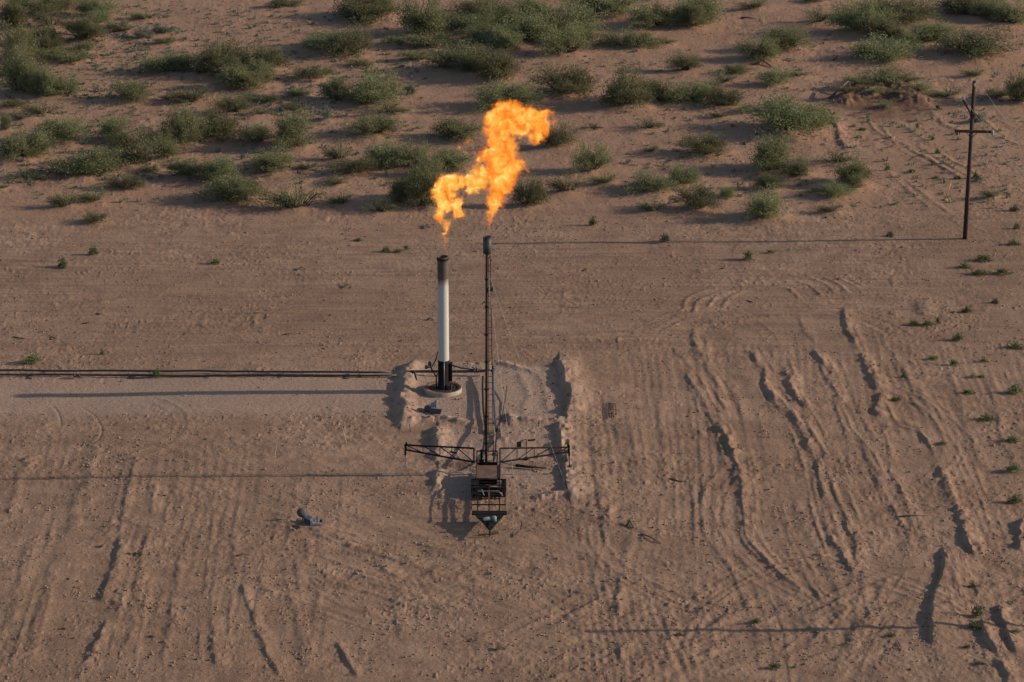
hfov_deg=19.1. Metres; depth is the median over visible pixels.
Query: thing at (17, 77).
mesquite bush
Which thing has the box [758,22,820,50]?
mesquite bush
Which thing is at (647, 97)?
mesquite bush
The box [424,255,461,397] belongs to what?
flare stack
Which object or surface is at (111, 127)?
mesquite bush
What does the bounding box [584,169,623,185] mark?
mesquite bush
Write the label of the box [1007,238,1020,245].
weed plant
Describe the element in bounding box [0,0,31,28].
mesquite bush
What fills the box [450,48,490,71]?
mesquite bush
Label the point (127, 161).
mesquite bush
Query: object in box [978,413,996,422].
weed plant
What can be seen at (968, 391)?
weed plant
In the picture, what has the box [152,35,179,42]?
mesquite bush
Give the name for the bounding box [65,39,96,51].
mesquite bush
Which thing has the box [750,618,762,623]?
weed plant
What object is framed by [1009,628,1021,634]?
weed plant
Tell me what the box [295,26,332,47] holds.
mesquite bush
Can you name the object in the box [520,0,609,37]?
mesquite bush
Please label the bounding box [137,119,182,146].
mesquite bush
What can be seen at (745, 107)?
mesquite bush
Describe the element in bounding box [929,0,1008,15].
mesquite bush
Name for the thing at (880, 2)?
mesquite bush
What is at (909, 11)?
mesquite bush
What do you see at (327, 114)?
sage bush
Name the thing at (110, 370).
pipeline
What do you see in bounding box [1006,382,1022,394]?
weed plant
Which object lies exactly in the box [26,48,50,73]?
mesquite bush
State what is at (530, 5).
mesquite bush
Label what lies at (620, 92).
mesquite bush
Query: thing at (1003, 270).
weed plant
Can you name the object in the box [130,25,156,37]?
sage bush
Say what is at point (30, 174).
mesquite bush
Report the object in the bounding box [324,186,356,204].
mesquite bush
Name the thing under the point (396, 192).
mesquite bush
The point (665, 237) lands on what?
weed plant
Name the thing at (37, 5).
mesquite bush
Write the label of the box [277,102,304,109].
mesquite bush
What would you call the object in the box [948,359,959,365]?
weed plant
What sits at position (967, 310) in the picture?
weed plant
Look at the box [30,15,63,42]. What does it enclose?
mesquite bush
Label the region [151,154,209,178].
mesquite bush
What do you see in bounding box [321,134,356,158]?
mesquite bush
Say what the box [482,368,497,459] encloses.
gas hose
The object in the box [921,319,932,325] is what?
weed plant
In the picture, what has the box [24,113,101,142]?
mesquite bush
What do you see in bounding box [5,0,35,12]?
mesquite bush
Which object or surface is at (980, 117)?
sage bush
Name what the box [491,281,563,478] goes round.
guy wire
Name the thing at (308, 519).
motor pump unit
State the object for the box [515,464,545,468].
steel bar
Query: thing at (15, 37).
mesquite bush
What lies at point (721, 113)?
mesquite bush
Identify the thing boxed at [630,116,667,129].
mesquite bush
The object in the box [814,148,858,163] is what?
mesquite bush
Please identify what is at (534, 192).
mesquite bush
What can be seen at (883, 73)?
mesquite bush
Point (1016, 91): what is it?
mesquite bush
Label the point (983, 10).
mesquite bush
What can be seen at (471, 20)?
mesquite bush
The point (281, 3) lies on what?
mesquite bush
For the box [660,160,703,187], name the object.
mesquite bush
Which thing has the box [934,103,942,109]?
weed plant
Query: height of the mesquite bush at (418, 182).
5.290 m
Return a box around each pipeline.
[0,369,388,372]
[0,373,396,376]
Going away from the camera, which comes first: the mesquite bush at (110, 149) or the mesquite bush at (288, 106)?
the mesquite bush at (110, 149)
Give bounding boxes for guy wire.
[487,273,520,526]
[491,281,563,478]
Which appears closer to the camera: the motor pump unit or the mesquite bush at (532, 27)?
the motor pump unit
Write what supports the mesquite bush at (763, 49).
on the ground at (238, 336)
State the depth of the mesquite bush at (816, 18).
329.80 m
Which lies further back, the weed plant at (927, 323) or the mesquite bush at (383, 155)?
the mesquite bush at (383, 155)
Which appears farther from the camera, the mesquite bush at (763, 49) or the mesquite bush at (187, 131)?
the mesquite bush at (763, 49)
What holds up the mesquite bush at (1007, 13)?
on the ground at (238, 336)
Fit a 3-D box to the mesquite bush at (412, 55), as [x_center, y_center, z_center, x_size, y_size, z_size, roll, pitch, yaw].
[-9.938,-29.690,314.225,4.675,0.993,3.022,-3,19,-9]
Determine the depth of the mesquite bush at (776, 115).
286.12 m
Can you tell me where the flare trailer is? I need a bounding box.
[403,235,570,536]
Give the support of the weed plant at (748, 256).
on the ground at (238, 336)
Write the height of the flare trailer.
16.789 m
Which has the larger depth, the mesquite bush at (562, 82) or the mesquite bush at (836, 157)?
the mesquite bush at (562, 82)
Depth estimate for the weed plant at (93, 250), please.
250.80 m
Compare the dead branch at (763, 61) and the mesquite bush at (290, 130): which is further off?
the dead branch at (763, 61)
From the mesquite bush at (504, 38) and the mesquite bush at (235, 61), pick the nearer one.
the mesquite bush at (235, 61)
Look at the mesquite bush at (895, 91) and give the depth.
298.85 m
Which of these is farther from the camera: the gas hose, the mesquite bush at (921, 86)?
the mesquite bush at (921, 86)
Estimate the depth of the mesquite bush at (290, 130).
281.33 m
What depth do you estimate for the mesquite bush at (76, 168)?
272.48 m
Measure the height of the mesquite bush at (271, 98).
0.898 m
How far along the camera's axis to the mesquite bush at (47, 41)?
317.41 m
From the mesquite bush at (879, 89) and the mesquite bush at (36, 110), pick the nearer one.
the mesquite bush at (36, 110)
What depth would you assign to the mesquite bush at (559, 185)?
268.01 m
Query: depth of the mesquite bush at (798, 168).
271.99 m
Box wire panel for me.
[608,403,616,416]
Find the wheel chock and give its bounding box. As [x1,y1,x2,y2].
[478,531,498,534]
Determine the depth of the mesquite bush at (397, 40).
320.50 m
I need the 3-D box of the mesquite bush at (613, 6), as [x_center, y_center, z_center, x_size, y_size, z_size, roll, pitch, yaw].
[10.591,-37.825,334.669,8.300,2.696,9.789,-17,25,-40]
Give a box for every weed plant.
[21,353,42,363]
[56,255,67,268]
[87,244,97,255]
[151,366,160,378]
[210,258,220,264]
[382,245,390,252]
[588,215,598,224]
[660,231,670,241]
[743,250,752,260]
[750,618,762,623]
[768,662,781,669]
[886,231,893,236]
[891,395,901,400]
[906,319,920,326]
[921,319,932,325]
[927,355,938,359]
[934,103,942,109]
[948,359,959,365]
[952,332,964,340]
[958,261,971,268]
[961,305,973,312]
[961,389,975,394]
[968,268,988,276]
[968,580,978,587]
[968,620,981,630]
[971,600,983,617]
[972,253,992,261]
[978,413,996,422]
[990,298,999,303]
[993,268,1013,275]
[1002,462,1022,473]
[1005,433,1021,442]
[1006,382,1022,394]
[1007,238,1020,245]
[1007,341,1023,349]
[1007,493,1022,503]
[1009,204,1019,211]
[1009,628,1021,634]
[1013,222,1020,228]
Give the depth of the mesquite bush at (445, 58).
309.72 m
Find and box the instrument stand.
[517,439,535,459]
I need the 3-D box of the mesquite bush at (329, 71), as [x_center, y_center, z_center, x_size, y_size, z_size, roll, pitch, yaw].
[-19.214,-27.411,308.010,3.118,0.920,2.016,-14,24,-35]
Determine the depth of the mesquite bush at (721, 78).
304.67 m
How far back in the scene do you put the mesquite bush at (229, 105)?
293.93 m
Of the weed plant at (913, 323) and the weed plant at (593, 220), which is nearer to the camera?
the weed plant at (913, 323)
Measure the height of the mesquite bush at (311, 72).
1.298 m
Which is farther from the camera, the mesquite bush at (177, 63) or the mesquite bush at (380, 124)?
the mesquite bush at (177, 63)
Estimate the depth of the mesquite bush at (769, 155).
273.40 m
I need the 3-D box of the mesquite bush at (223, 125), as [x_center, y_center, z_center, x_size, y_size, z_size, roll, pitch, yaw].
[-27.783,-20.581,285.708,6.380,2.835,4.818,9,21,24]
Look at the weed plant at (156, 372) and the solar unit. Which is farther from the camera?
the weed plant at (156, 372)
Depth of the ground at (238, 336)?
220.55 m
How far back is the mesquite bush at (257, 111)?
293.23 m
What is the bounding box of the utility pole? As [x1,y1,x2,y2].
[955,81,994,238]
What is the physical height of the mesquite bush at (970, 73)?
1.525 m
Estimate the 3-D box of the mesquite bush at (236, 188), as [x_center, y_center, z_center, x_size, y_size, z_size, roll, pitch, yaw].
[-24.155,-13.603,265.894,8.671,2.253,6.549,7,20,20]
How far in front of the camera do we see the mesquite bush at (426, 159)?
272.97 m
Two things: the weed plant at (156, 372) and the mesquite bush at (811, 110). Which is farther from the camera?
the mesquite bush at (811, 110)
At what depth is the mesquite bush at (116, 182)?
269.31 m
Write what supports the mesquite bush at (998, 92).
on the ground at (238, 336)
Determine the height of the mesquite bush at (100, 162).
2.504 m
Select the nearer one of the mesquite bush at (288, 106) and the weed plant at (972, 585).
the weed plant at (972, 585)
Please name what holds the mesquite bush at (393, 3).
on the ground at (238, 336)
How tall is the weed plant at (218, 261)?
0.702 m
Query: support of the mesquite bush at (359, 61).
on the ground at (238, 336)
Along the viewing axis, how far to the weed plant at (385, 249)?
251.83 m
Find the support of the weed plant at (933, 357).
on the ground at (238, 336)
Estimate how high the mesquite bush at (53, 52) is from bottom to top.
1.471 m
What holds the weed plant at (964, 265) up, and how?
on the ground at (238, 336)
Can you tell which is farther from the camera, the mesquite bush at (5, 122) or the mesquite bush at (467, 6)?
the mesquite bush at (467, 6)
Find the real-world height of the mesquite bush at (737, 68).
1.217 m
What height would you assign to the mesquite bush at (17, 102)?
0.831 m
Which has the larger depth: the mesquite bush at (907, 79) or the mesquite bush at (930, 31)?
the mesquite bush at (930, 31)
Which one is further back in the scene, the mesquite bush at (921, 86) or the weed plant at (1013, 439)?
the mesquite bush at (921, 86)
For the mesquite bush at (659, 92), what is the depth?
298.02 m
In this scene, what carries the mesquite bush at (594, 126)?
on the ground at (238, 336)
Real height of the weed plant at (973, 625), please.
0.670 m
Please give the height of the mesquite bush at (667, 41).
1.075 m
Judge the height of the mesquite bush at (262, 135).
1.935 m
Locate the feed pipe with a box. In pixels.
[406,365,495,379]
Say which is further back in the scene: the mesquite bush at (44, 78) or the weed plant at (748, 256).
the mesquite bush at (44, 78)
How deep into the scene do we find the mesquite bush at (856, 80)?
302.63 m
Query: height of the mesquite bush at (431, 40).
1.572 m
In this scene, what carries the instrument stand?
on the ground at (238, 336)
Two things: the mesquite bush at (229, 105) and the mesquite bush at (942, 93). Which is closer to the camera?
the mesquite bush at (229, 105)
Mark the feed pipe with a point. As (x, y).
(474, 370)
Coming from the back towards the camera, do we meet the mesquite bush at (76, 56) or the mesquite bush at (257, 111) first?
the mesquite bush at (76, 56)
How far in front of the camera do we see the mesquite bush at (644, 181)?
267.67 m
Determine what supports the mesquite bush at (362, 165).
on the ground at (238, 336)
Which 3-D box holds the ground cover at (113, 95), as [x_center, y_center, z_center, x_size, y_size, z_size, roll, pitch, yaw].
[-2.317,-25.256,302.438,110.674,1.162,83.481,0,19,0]
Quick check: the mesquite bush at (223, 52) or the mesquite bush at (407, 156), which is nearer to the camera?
the mesquite bush at (407, 156)
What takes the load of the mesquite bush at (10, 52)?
on the ground at (238, 336)
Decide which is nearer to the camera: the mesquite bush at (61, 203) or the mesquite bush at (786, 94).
the mesquite bush at (61, 203)
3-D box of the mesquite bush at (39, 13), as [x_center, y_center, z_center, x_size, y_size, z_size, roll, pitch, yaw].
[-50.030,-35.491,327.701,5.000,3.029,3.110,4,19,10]
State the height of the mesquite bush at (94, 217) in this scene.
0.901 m
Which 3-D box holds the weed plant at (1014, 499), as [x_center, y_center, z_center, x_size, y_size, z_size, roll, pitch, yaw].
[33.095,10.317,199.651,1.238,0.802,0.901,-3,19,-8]
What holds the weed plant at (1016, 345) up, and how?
on the ground at (238, 336)
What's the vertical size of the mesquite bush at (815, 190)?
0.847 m
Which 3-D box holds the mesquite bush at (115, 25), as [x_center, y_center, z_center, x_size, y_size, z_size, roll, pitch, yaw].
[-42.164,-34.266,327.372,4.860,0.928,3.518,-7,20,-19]
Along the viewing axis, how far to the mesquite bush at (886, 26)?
322.58 m
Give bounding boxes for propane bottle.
[483,516,496,525]
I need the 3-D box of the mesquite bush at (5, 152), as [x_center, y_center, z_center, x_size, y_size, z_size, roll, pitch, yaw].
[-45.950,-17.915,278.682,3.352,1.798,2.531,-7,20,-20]
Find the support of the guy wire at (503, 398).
attached to the flare trailer
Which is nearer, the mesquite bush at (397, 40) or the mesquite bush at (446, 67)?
the mesquite bush at (446, 67)
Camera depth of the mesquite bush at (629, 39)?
319.23 m
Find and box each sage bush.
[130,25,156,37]
[149,24,179,32]
[239,91,264,101]
[320,104,332,119]
[400,80,416,94]
[968,110,987,122]
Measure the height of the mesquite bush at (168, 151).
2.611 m
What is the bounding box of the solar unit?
[419,400,441,414]
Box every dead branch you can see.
[753,59,772,66]
[829,81,848,97]
[899,515,929,516]
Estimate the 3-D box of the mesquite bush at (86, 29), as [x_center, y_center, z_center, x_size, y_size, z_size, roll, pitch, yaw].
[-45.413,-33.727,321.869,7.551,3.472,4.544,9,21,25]
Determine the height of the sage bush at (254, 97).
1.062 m
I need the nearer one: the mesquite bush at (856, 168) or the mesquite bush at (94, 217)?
the mesquite bush at (94, 217)
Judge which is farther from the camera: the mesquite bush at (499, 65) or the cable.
the mesquite bush at (499, 65)
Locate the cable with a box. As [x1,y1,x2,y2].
[499,386,506,437]
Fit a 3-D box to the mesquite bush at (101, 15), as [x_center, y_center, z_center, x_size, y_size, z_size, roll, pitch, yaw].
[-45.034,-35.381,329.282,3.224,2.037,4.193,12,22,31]
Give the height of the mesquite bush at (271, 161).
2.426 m
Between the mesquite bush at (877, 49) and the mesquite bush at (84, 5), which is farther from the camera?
the mesquite bush at (84, 5)
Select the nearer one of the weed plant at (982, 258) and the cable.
the cable
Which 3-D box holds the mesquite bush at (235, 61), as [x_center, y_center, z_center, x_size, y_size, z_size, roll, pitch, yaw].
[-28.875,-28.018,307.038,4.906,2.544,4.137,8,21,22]
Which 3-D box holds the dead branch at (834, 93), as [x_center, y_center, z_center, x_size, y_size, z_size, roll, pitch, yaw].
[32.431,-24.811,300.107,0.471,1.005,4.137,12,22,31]
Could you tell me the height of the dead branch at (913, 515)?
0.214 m
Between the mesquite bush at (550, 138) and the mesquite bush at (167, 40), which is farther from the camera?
the mesquite bush at (167, 40)
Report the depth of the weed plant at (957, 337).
230.70 m
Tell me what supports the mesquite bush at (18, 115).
on the ground at (238, 336)
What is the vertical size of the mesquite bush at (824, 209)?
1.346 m
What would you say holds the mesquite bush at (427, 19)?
on the ground at (238, 336)
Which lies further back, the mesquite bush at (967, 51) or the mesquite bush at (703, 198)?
the mesquite bush at (967, 51)
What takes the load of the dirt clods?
on the ground at (238, 336)
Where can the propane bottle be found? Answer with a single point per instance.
(493, 518)
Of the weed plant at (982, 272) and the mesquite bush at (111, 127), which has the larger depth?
the mesquite bush at (111, 127)
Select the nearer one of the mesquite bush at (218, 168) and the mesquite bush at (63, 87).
the mesquite bush at (218, 168)
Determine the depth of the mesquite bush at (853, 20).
324.74 m
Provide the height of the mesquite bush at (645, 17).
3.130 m
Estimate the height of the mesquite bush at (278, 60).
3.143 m
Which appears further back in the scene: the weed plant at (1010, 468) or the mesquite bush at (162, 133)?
the mesquite bush at (162, 133)
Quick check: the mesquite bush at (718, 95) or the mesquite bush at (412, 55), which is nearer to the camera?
the mesquite bush at (718, 95)
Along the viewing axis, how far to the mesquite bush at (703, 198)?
262.63 m
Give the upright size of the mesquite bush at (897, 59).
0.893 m
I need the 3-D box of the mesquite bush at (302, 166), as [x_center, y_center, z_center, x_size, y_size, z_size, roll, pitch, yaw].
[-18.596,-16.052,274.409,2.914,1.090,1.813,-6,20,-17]
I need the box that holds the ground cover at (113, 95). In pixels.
[0,0,1023,208]
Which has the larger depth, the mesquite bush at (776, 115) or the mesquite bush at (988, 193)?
the mesquite bush at (776, 115)
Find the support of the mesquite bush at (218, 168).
on the ground at (238, 336)
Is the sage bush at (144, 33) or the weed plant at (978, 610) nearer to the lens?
the weed plant at (978, 610)
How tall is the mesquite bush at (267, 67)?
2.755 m
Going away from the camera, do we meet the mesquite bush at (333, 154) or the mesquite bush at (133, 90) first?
the mesquite bush at (333, 154)
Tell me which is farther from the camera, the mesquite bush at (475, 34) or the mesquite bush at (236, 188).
the mesquite bush at (475, 34)
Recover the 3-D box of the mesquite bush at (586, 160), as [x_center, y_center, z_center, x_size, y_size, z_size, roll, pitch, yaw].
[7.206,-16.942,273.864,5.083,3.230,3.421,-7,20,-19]
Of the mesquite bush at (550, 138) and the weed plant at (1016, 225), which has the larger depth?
the mesquite bush at (550, 138)
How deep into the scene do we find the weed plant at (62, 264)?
247.35 m
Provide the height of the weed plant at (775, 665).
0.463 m
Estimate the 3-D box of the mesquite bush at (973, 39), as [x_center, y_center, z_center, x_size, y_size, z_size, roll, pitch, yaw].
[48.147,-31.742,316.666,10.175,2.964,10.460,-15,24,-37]
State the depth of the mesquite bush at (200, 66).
308.50 m
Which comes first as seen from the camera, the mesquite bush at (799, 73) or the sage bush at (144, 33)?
the mesquite bush at (799, 73)
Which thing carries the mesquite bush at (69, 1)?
on the ground at (238, 336)
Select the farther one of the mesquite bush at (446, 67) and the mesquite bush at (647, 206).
the mesquite bush at (446, 67)
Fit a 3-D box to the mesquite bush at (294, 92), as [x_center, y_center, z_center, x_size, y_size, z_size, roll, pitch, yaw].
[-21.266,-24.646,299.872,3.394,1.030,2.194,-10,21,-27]
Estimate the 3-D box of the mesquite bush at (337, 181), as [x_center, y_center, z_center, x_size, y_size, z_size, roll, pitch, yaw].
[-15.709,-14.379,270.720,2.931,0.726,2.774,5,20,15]
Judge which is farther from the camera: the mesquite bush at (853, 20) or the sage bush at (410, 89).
the mesquite bush at (853, 20)
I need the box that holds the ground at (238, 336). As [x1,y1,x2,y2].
[0,0,1023,681]
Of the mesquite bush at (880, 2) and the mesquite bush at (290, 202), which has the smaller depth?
the mesquite bush at (290, 202)
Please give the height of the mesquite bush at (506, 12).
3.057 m
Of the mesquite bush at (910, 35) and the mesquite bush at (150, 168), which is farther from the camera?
the mesquite bush at (910, 35)
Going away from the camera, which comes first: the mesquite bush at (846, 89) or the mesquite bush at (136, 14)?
the mesquite bush at (846, 89)
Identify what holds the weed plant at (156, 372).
on the ground at (238, 336)
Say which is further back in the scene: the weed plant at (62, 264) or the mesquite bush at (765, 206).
the mesquite bush at (765, 206)
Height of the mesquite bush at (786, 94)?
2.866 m
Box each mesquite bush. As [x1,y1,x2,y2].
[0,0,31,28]
[0,17,44,60]
[0,37,32,70]
[0,39,44,96]
[0,98,29,107]
[0,107,12,129]
[0,125,65,162]
[0,136,23,155]
[1,165,48,182]
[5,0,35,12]
[8,109,36,118]
[13,98,67,115]
[14,0,70,15]
[23,64,62,94]
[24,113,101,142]
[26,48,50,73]
[30,1,68,25]
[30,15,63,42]
[33,42,74,61]
[35,31,67,50]
[36,0,81,7]
[40,142,131,174]
[44,182,81,207]
[45,71,82,96]
[51,9,113,41]
[55,48,99,61]
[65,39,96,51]
[65,154,87,174]
[70,0,124,15]
[73,181,113,202]
[78,209,119,223]
[80,4,112,26]
[87,144,128,157]
[94,109,135,140]
[98,18,135,29]
[101,169,150,190]
[103,128,151,149]
[106,76,154,103]
[110,21,136,31]
[113,154,145,164]
[116,121,168,165]
[127,46,196,72]
[129,7,161,19]
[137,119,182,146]
[137,162,160,172]
[143,130,182,157]
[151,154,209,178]
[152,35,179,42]
[157,90,178,99]
[161,97,216,146]
[164,79,218,102]
[184,33,245,76]
[189,152,248,183]
[189,173,271,206]
[191,50,213,72]
[196,106,249,141]
[206,54,245,76]
[206,90,258,112]
[210,62,270,91]
[226,38,299,68]
[228,122,279,145]
[242,141,300,174]
[243,56,277,80]
[248,107,272,116]
[253,174,333,209]
[257,92,281,103]
[264,0,306,6]
[268,103,318,149]
[276,64,330,79]
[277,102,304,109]
[280,85,311,96]
[292,158,319,169]
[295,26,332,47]
[297,29,353,52]
[313,20,377,59]
[316,72,356,99]
[320,66,335,74]
[320,174,350,185]
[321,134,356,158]
[323,153,382,176]
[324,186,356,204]
[329,0,401,27]
[333,108,406,139]
[340,59,410,109]
[345,57,374,66]
[358,136,412,167]
[358,195,397,213]
[366,0,396,11]
[367,98,411,114]
[378,34,407,45]
[384,172,412,203]
[388,136,433,167]
[391,0,459,36]
[393,29,462,46]
[398,49,435,58]
[400,151,459,207]
[411,146,445,174]
[418,38,494,70]
[424,61,456,69]
[426,114,485,144]
[428,143,474,172]
[436,2,463,25]
[439,0,519,18]
[448,10,501,34]
[450,24,496,46]
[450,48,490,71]
[462,75,549,110]
[469,40,525,82]
[471,0,524,24]
[480,8,558,42]
[484,24,526,49]
[507,166,553,205]
[512,0,559,20]
[519,58,602,97]
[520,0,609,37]
[527,120,582,147]
[534,23,599,55]
[544,168,589,192]
[545,16,600,43]
[564,0,651,18]
[568,139,614,172]
[578,122,604,128]
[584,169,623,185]
[591,22,670,49]
[594,61,656,109]
[613,167,674,194]
[623,0,676,29]
[623,87,656,102]
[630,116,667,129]
[635,196,668,212]
[640,75,693,102]
[641,143,658,151]
[650,35,677,43]
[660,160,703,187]
[662,0,726,24]
[662,48,704,70]
[662,74,714,103]
[665,179,722,211]
[670,128,733,157]
[673,0,709,27]
[698,80,744,107]
[705,109,732,117]
[707,66,739,84]
[718,186,738,197]
[722,61,755,74]
[730,29,785,61]
[731,92,852,137]
[733,0,772,9]
[736,105,756,112]
[737,182,786,219]
[746,124,802,172]
[749,171,790,188]
[752,66,794,84]
[757,105,814,128]
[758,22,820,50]
[763,80,797,104]
[777,152,815,177]
[783,67,811,76]
[798,2,838,26]
[800,103,836,128]
[803,184,823,193]
[812,178,859,199]
[813,198,843,212]
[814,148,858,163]
[823,0,900,32]
[831,85,860,92]
[831,148,879,185]
[838,31,937,64]
[842,62,929,86]
[842,75,878,83]
[845,171,866,189]
[849,0,897,13]
[856,12,909,39]
[865,86,884,92]
[875,52,903,61]
[875,99,895,108]
[879,0,944,26]
[887,72,926,84]
[888,87,911,94]
[894,25,921,47]
[907,18,968,42]
[907,80,933,92]
[922,84,971,97]
[926,23,1023,61]
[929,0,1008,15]
[955,44,991,59]
[959,63,986,76]
[966,0,1003,18]
[976,183,1002,196]
[979,87,1007,98]
[981,0,1023,23]
[1003,63,1023,102]
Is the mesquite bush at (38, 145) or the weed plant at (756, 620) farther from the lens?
the mesquite bush at (38, 145)
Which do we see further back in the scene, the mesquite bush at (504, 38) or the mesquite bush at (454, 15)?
the mesquite bush at (454, 15)
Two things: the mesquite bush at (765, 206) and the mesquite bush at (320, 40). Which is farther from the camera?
the mesquite bush at (320, 40)
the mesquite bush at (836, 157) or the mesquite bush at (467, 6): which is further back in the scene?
the mesquite bush at (467, 6)
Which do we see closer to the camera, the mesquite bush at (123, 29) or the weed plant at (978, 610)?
the weed plant at (978, 610)
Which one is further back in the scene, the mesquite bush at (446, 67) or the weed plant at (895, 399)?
the mesquite bush at (446, 67)
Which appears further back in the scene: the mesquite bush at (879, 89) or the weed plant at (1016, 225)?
the mesquite bush at (879, 89)
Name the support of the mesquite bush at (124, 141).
on the ground at (238, 336)
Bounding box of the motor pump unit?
[297,508,321,524]
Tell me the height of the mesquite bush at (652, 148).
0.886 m
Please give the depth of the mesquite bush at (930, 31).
321.54 m
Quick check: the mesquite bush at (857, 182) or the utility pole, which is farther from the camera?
the mesquite bush at (857, 182)
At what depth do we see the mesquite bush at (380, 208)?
262.44 m
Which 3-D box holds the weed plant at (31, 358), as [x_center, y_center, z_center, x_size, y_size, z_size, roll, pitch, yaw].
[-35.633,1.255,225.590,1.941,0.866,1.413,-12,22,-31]
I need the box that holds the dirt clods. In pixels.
[0,0,1023,681]
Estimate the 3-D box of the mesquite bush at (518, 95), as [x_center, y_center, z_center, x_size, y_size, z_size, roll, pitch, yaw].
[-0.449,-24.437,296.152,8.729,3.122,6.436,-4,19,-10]
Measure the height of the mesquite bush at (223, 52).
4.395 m
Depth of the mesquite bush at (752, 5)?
336.22 m
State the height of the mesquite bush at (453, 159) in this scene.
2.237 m
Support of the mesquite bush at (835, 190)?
on the ground at (238, 336)
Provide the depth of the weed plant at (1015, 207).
262.58 m
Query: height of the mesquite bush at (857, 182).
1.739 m
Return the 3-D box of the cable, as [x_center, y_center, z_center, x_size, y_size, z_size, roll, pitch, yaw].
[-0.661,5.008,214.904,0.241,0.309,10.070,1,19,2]
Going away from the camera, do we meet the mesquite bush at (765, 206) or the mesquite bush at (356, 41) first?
the mesquite bush at (765, 206)
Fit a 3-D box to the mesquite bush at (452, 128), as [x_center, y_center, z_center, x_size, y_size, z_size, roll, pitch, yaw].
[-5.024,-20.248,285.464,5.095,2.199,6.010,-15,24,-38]
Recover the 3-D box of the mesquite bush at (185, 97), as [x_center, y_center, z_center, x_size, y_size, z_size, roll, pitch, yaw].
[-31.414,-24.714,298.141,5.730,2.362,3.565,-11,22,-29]
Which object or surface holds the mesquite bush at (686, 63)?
on the ground at (238, 336)
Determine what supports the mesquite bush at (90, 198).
on the ground at (238, 336)
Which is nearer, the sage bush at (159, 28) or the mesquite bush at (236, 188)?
the mesquite bush at (236, 188)
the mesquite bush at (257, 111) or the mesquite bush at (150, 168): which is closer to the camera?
the mesquite bush at (150, 168)
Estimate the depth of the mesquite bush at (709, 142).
279.25 m
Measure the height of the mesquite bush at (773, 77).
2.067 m
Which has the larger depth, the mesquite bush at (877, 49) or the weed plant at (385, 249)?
the mesquite bush at (877, 49)
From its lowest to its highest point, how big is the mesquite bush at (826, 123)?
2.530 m
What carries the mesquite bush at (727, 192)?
on the ground at (238, 336)
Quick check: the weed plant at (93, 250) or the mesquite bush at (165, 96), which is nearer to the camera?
the weed plant at (93, 250)
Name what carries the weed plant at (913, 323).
on the ground at (238, 336)
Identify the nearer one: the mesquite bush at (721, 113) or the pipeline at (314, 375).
the pipeline at (314, 375)
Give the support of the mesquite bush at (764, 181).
on the ground at (238, 336)
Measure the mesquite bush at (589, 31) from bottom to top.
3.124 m
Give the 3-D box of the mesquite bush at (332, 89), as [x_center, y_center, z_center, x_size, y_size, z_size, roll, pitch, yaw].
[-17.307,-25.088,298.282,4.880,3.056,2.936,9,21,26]
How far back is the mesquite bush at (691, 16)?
327.26 m
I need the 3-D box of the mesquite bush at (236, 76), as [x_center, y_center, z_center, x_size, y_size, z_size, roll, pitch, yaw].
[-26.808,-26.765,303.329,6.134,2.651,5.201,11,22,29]
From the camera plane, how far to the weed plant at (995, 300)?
238.84 m
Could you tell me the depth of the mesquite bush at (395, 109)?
293.43 m
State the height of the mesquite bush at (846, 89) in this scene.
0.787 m
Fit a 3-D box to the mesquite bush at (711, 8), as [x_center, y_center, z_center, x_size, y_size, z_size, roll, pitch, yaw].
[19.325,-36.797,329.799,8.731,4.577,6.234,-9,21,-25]
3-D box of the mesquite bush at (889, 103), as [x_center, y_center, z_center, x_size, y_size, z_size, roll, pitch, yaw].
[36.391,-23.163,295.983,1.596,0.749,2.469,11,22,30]
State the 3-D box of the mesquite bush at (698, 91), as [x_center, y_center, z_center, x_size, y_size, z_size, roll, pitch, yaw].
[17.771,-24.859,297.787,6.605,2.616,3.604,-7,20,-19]
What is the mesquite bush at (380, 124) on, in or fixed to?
on the ground at (238, 336)
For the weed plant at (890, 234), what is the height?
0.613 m
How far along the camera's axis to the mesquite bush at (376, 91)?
296.57 m
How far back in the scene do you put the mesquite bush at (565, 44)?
316.31 m
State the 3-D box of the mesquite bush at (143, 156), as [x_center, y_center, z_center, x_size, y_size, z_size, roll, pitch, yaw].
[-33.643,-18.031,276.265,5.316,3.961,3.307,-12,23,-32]
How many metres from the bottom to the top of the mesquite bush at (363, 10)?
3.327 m

